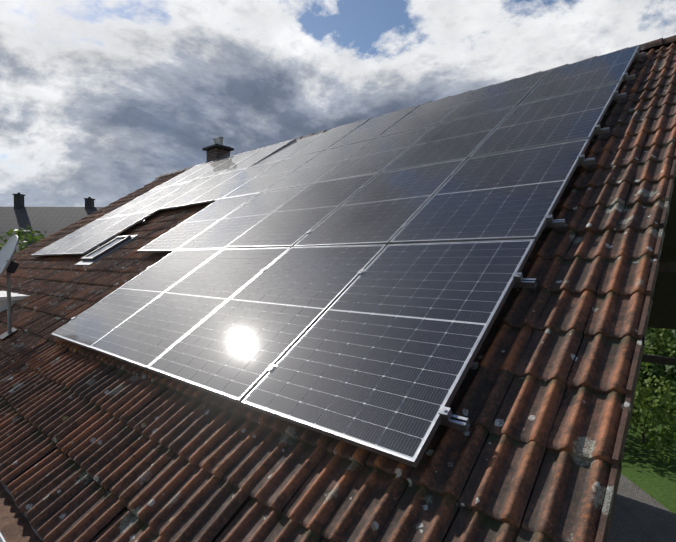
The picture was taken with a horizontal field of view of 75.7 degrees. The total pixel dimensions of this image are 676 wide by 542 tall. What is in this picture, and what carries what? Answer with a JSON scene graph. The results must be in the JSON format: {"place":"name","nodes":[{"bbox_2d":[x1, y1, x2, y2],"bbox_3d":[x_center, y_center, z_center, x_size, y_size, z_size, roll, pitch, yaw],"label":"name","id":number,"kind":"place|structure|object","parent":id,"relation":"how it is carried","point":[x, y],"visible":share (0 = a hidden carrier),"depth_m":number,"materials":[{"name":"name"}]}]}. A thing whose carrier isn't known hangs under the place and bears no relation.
{"place":"outdoors","nodes":[
{"label":"outdoors","id":0,"kind":"place"},
{"bbox_2d":[0,207,102,252],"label":"neighbour roof","id":1,"kind":"structure","parent":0,"point":[51,220],"depth_m":22.77,"materials":[{"name":"grey tile"}]},
{"bbox_2d":[12,192,94,208],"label":"chimneys","id":2,"kind":"object","parent":1,"relation":"on","point":[19,201],"visible":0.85,"depth_m":23.53,"materials":[{"name":"brown brick"}]},
{"bbox_2d":[0,0,675,206],"label":"sky","id":3,"kind":"structure","parent":0,"point":[100,100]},
{"bbox_2d":[621,390,675,514],"bbox_3d":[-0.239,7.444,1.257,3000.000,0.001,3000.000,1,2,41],"label":"ground grass","id":4,"kind":"structure","parent":0,"point":[651,474],"depth_m":15.78,"materials":[{"name":"green plant"}]},
{"bbox_2d":[0,231,18,248],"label":"tree","id":5,"kind":"object","parent":4,"relation":"on","point":[4,240],"depth_m":17.77,"materials":[{"name":"green plant"}]},
{"bbox_2d":[0,224,47,253],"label":"birch tree","id":6,"kind":"object","parent":4,"relation":"on","point":[21,237],"visible":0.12,"depth_m":15.42,"materials":[{"name":"green plant"}]},
{"bbox_2d":[0,43,675,541],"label":"house walls","id":7,"kind":"structure","parent":4,"relation":"on","point":[662,313],"depth_m":11.35,"materials":[{"name":"paint"}]},
{"bbox_2d":[0,291,29,311],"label":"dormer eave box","id":8,"kind":"object","parent":7,"relation":"attached to","point":[16,297],"visible":0.15,"depth_m":7.20,"materials":[{"name":"white paint"}]},
{"bbox_2d":[0,53,675,541],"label":"roof verge and deck","id":9,"kind":"object","parent":7,"relation":"on","point":[616,463],"visible":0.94,"depth_m":2.00,"materials":[{"name":"brown wood"}]},
{"bbox_2d":[0,235,18,339],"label":"satellite dish","id":10,"kind":"object","parent":9,"relation":"on","point":[7,264],"visible":0.96,"depth_m":5.73,"materials":[{"name":"grey paint"}]},
{"bbox_2d":[0,480,42,541],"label":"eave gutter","id":11,"kind":"object","parent":9,"relation":"attached to","point":[15,525],"visible":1,"depth_m":2.57,"materials":[{"name":"metal"}]},
{"bbox_2d":[0,41,675,541],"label":"roof tiles","id":12,"kind":"object","parent":9,"relation":"on","point":[202,485],"visible":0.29,"depth_m":2.33,"materials":[{"name":"brown tile"}]},
{"bbox_2d":[75,235,138,265],"bbox_3d":[-4.295,-0.398,8.083,0.730,0.125,1.020,1,35,41],"label":"roof window","id":13,"kind":"structure","parent":12,"relation":"in","point":[103,251],"depth_m":7.95,"materials":[{"name":"grey metal"}]},
{"bbox_2d":[202,137,233,163],"bbox_3d":[-3.697,-3.090,13.296,0.820,1.945,0.755,1,2,41],"label":"chimney","id":14,"kind":"object","parent":12,"relation":"on","point":[217,150],"visible":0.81,"depth_m":13.14,"materials":[{"name":"brick"}]},
{"bbox_2d":[155,35,675,178],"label":"roof ridge tiles","id":15,"kind":"object","parent":12,"relation":"on","point":[657,43],"visible":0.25,"depth_m":6.17,"materials":[{"name":"brown tile"}]},
{"bbox_2d":[42,51,645,431],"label":"pv mounting rails","id":16,"kind":"object","parent":9,"relation":"attached to","point":[450,418],"visible":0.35,"depth_m":2.92,"materials":[{"name":"silver metal"}]},
{"bbox_2d":[31,217,111,255],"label":"solar panel","id":17,"kind":"object","parent":16,"relation":"on","point":[65,239],"visible":0.9,"depth_m":10.53,"materials":[{"name":"black glass"}]},
{"bbox_2d":[45,214,131,255],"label":"solar panel","id":18,"kind":"object","parent":16,"relation":"on","point":[76,241],"visible":0.92,"depth_m":9.76,"materials":[{"name":"black glass"}]},
{"bbox_2d":[63,210,157,254],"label":"solar panel","id":19,"kind":"object","parent":16,"relation":"on","point":[102,237],"visible":1,"depth_m":8.93,"materials":[{"name":"black glass"}]},
{"bbox_2d":[97,186,167,219],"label":"solar panel","id":20,"kind":"object","parent":16,"relation":"on","point":[113,213],"visible":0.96,"depth_m":11.64,"materials":[{"name":"grey glass"}]},
{"bbox_2d":[52,248,222,349],"bbox_3d":[-2.233,0.227,4.924,1.134,0.036,1.722,1,35,42],"label":"solar panel","id":21,"kind":"object","parent":16,"relation":"on","point":[93,324],"visible":1,"depth_m":4.82,"materials":[{"name":"grey glass"}]},
{"bbox_2d":[114,181,191,216],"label":"solar panel","id":22,"kind":"object","parent":16,"relation":"on","point":[135,208],"visible":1,"depth_m":10.84,"materials":[{"name":"black glass"}]},
{"bbox_2d":[136,177,211,212],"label":"solar panel","id":23,"kind":"object","parent":16,"relation":"on","point":[167,199],"visible":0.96,"depth_m":10.09,"materials":[{"name":"grey glass"}]},
{"bbox_2d":[150,161,213,190],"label":"solar panel","id":24,"kind":"object","parent":16,"relation":"on","point":[179,177],"visible":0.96,"depth_m":12.69,"materials":[{"name":"black glass"}]},
{"bbox_2d":[90,247,289,370],"bbox_3d":[-1.372,0.246,4.162,1.134,0.035,1.722,1,35,41],"label":"solar panel","id":25,"kind":"object","parent":16,"relation":"on","point":[148,335],"visible":0.98,"depth_m":4.03,"materials":[{"name":"black glass"}]},
{"bbox_2d":[138,193,259,252],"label":"solar panel","id":26,"kind":"object","parent":16,"relation":"on","point":[185,231],"visible":1,"depth_m":6.66,"materials":[{"name":"black glass"}]},
{"bbox_2d":[159,168,245,209],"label":"solar panel","id":27,"kind":"object","parent":16,"relation":"attached to","point":[184,200],"visible":0.96,"depth_m":9.29,"materials":[{"name":"grey glass"}]},
{"bbox_2d":[173,154,237,184],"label":"solar panel","id":28,"kind":"object","parent":16,"relation":"on","point":[202,171],"visible":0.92,"depth_m":11.95,"materials":[{"name":"grey glass"}]},
{"bbox_2d":[193,147,263,180],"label":"solar panel","id":29,"kind":"object","parent":16,"relation":"on","point":[224,166],"visible":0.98,"depth_m":11.14,"materials":[{"name":"grey glass"}]},
{"bbox_2d":[187,160,281,205],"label":"solar panel","id":30,"kind":"object","parent":16,"relation":"on","point":[228,186],"visible":1,"depth_m":8.52,"materials":[{"name":"grey glass"}]},
{"bbox_2d":[176,185,308,249],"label":"solar panel","id":31,"kind":"object","parent":16,"relation":"on","point":[224,232],"visible":0.85,"depth_m":5.92,"materials":[{"name":"black glass"}]},
{"bbox_2d":[220,138,295,173],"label":"solar panel","id":32,"kind":"object","parent":16,"relation":"on","point":[259,156],"visible":0.96,"depth_m":10.37,"materials":[{"name":"black glass"}]},
{"bbox_2d":[147,244,386,403],"bbox_3d":[-0.505,0.265,3.396,1.134,0.037,1.722,1,34,42],"label":"solar panel","id":33,"kind":"object","parent":16,"relation":"on","point":[235,346],"visible":0.96,"depth_m":3.23,"materials":[{"name":"black glass"}]},
{"bbox_2d":[221,151,322,198],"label":"solar panel","id":34,"kind":"object","parent":16,"relation":"on","point":[267,178],"visible":0.98,"depth_m":7.77,"materials":[{"name":"grey glass"}]},
{"bbox_2d":[251,132,324,166],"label":"solar panel","id":35,"kind":"object","parent":16,"relation":"on","point":[288,150],"visible":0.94,"depth_m":9.65,"materials":[{"name":"black glass"}]},
{"bbox_2d":[225,173,377,248],"bbox_3d":[-0.405,-0.730,5.229,1.134,0.036,1.722,2,35,41],"label":"solar panel","id":36,"kind":"object","parent":16,"relation":"on","point":[291,222],"visible":0.98,"depth_m":5.11,"materials":[{"name":"black glass"}]},
{"bbox_2d":[262,139,373,192],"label":"solar panel","id":37,"kind":"object","parent":16,"relation":"on","point":[316,168],"visible":1,"depth_m":6.99,"materials":[{"name":"black glass"}]},
{"bbox_2d":[285,117,371,158],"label":"solar panel","id":38,"kind":"object","parent":16,"relation":"on","point":[327,139],"visible":1,"depth_m":8.84,"materials":[{"name":"grey glass"}]},
{"bbox_2d":[325,105,419,149],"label":"solar panel","id":39,"kind":"object","parent":16,"relation":"attached to","point":[373,127],"visible":0.98,"depth_m":8.07,"materials":[{"name":"grey glass"}]},
{"bbox_2d":[314,124,436,182],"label":"solar panel","id":40,"kind":"object","parent":16,"relation":"on","point":[377,155],"visible":1,"depth_m":6.22,"materials":[{"name":"black glass"}]},
{"bbox_2d":[294,158,466,246],"bbox_3d":[0.467,-0.707,4.469,1.134,0.037,1.722,1,35,42],"label":"solar panel","id":41,"kind":"object","parent":16,"relation":"on","point":[381,208],"visible":1,"depth_m":4.34,"materials":[{"name":"black glass"}]},
{"bbox_2d":[242,239,535,467],"bbox_3d":[0.361,0.283,2.631,1.134,0.037,1.722,1,34,42],"label":"solar panel","id":42,"kind":"object","parent":16,"relation":"on","point":[379,356],"visible":1,"depth_m":2.42,"materials":[{"name":"black glass"}]},
{"bbox_2d":[376,89,477,137],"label":"solar panel","id":43,"kind":"object","parent":16,"relation":"on","point":[430,113],"visible":1,"depth_m":7.30,"materials":[{"name":"black glass"}]},
{"bbox_2d":[380,106,515,172],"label":"solar panel","id":44,"kind":"object","parent":16,"relation":"on","point":[461,138],"visible":1,"depth_m":5.44,"materials":[{"name":"black glass"}]},
{"bbox_2d":[390,138,589,243],"bbox_3d":[1.330,-0.690,3.704,1.134,0.038,1.722,1,35,41],"label":"solar panel","id":45,"kind":"object","parent":16,"relation":"on","point":[514,195],"visible":1,"depth_m":3.54,"materials":[{"name":"glass"}]},
{"bbox_2d":[439,69,549,123],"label":"solar panel","id":46,"kind":"object","parent":16,"relation":"on","point":[503,95],"visible":1,"depth_m":6.52,"materials":[{"name":"black glass"}]},
{"bbox_2d":[469,82,619,157],"bbox_3d":[2.297,-1.660,4.782,1.134,0.038,1.722,1,34,41],"label":"solar panel","id":47,"kind":"object","parent":16,"relation":"on","point":[575,116],"visible":1,"depth_m":4.65,"materials":[{"name":"glass"}]},
{"bbox_2d":[519,45,639,104],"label":"solar panel","id":48,"kind":"object","parent":16,"relation":"on","point":[602,70],"visible":1,"depth_m":5.75,"materials":[{"name":"blue glass"}]},
{"bbox_2d":[607,474,675,541],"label":"pavement","id":49,"kind":"structure","parent":4,"relation":"on","point":[639,515],"depth_m":12.64,"materials":[{"name":"grey asphalt"}]},
{"bbox_2d":[629,345,675,466],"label":"garden shrub","id":50,"kind":"object","parent":4,"relation":"on","point":[661,409],"visible":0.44,"depth_m":16.76,"materials":[{"name":"green plant"}]},
{"bbox_2d":[637,327,675,399],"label":"garden bush","id":51,"kind":"object","parent":4,"relation":"on","point":[657,369],"visible":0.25,"depth_m":22.36,"materials":[{"name":"green plant"}]},
{"bbox_2d":[646,331,667,351],"bbox_3d":[18.431,4.499,27.726,6.481,4.776,6.058,1,2,41],"label":"garden bush","id":52,"kind":"object","parent":4,"relation":"on","point":[660,339],"depth_m":25.67,"materials":[{"name":"green plant"}]},
{"bbox_2d":[641,339,674,395],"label":"garden bush","id":53,"kind":"object","parent":4,"relation":"on","point":[655,345],"visible":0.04,"depth_m":23.91,"materials":[{"name":"green plant"}]},
{"bbox_2d":[644,328,675,386],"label":"garden bush","id":54,"kind":"object","parent":4,"relation":"on","point":[666,351],"visible":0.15,"depth_m":25.45,"materials":[{"name":"green plant"}]},
{"bbox_2d":[651,329,675,396],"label":"garden bush","id":55,"kind":"object","parent":4,"relation":"on","point":[672,332],"visible":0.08,"depth_m":22.89,"materials":[{"name":"green plant"}]}
]}

